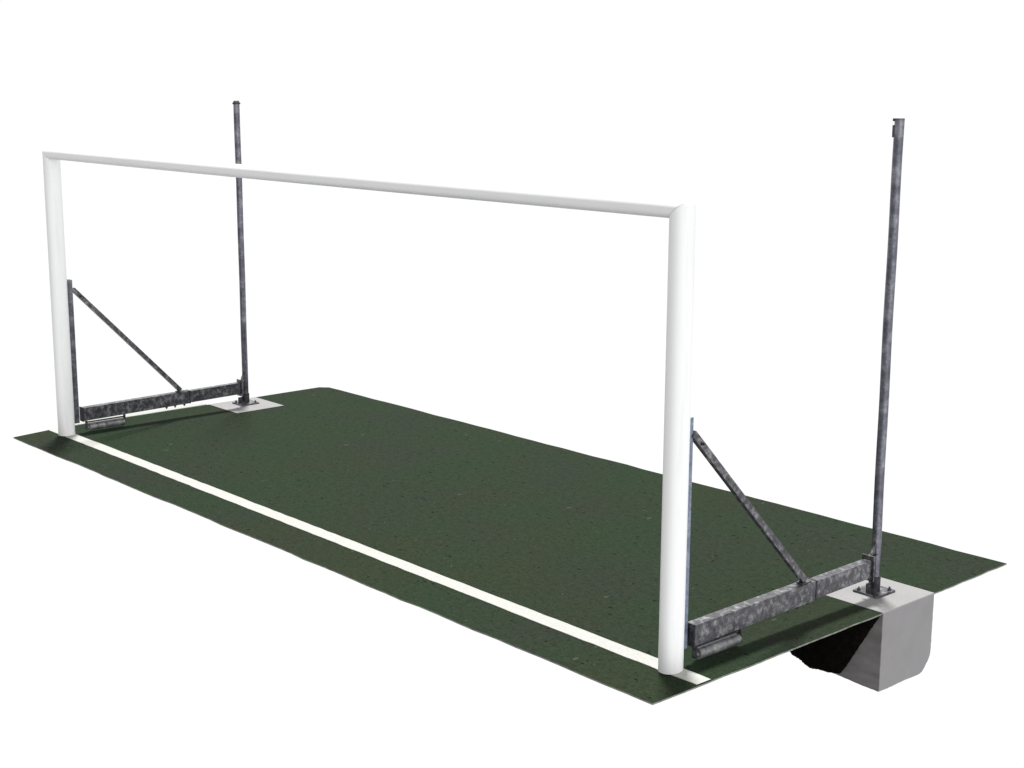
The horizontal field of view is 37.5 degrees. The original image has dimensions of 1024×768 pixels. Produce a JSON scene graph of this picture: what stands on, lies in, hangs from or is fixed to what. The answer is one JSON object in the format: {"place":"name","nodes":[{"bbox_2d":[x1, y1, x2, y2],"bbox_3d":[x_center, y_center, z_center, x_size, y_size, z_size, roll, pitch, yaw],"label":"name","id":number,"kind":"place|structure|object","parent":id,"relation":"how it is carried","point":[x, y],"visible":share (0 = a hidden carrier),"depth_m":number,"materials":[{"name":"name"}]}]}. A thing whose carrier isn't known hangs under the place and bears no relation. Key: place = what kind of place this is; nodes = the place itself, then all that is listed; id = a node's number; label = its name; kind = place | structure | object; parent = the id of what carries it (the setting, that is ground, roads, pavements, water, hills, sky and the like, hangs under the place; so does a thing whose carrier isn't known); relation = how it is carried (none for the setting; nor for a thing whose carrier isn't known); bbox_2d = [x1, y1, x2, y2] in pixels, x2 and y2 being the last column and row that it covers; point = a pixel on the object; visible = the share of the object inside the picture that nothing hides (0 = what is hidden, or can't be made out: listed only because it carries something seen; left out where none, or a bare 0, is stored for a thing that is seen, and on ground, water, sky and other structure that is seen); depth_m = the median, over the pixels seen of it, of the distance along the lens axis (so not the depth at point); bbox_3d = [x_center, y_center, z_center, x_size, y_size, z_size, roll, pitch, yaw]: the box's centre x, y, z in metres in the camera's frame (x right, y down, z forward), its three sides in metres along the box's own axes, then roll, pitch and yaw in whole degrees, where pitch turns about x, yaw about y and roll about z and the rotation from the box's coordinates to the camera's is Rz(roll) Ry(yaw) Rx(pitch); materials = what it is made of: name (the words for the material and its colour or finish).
{"place":"outdoors","nodes":[
{"label":"outdoors","id":0,"kind":"place"},
{"bbox_2d":[13,387,1006,704],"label":"ground","id":1,"kind":"structure","parent":0,"point":[567,535],"depth_m":8.67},
{"bbox_2d":[209,397,283,412],"bbox_3d":[-2.078,0.363,11.835,0.434,0.408,0.422,-10,15,-41],"label":"concrete footing","id":2,"kind":"object","parent":1,"relation":"in","point":[235,408],"visible":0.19,"depth_m":11.74,"materials":[{"name":"grey concrete"}]},
{"bbox_2d":[232,101,258,405],"bbox_3d":[-2.080,-0.987,11.587,0.180,2.336,0.186,-10,15,-41],"label":"net pole","id":3,"kind":"object","parent":2,"relation":"on","point":[244,400],"visible":0.98,"depth_m":11.61,"materials":[{"name":"metal"}]},
{"bbox_2d":[48,428,710,684],"bbox_3d":[-1.258,0.797,8.690,0.096,0.003,6.231,-10,15,-41],"label":"goal line","id":4,"kind":"object","parent":1,"relation":"on","point":[599,641],"visible":0.99,"depth_m":7.88,"materials":[{"name":"white paint"}]},
{"bbox_2d":[42,148,871,674],"bbox_3d":[-0.734,-0.282,8.913,1.484,2.027,5.909,-10,15,-41],"label":"football goal","id":5,"kind":"object","parent":1,"relation":"on","point":[702,636],"visible":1,"depth_m":6.81,"materials":[{"name":"metal"}]},
{"bbox_2d":[826,577,933,691],"bbox_3d":[1.827,1.245,7.575,0.441,0.408,0.364,-10,15,-41],"label":"concrete footing","id":6,"kind":"object","parent":1,"relation":"on","point":[894,648],"visible":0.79,"depth_m":7.42,"materials":[{"name":"grey concrete"}]},
{"bbox_2d":[853,118,904,598],"bbox_3d":[1.810,-0.103,7.317,0.176,2.336,0.144,-10,15,-41],"label":"net pole","id":7,"kind":"object","parent":6,"relation":"on","point":[873,588],"visible":0.98,"depth_m":7.32,"materials":[{"name":"metal"}]},
{"bbox_2d":[0,0,1023,767],"label":"sky","id":8,"kind":"structure","parent":0,"point":[138,629],"materials":[{"name":"white"}]},
{"bbox_2d":[790,616,879,673],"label":"shadow","id":9,"kind":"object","parent":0,"point":[834,653],"depth_m":7.46}
]}

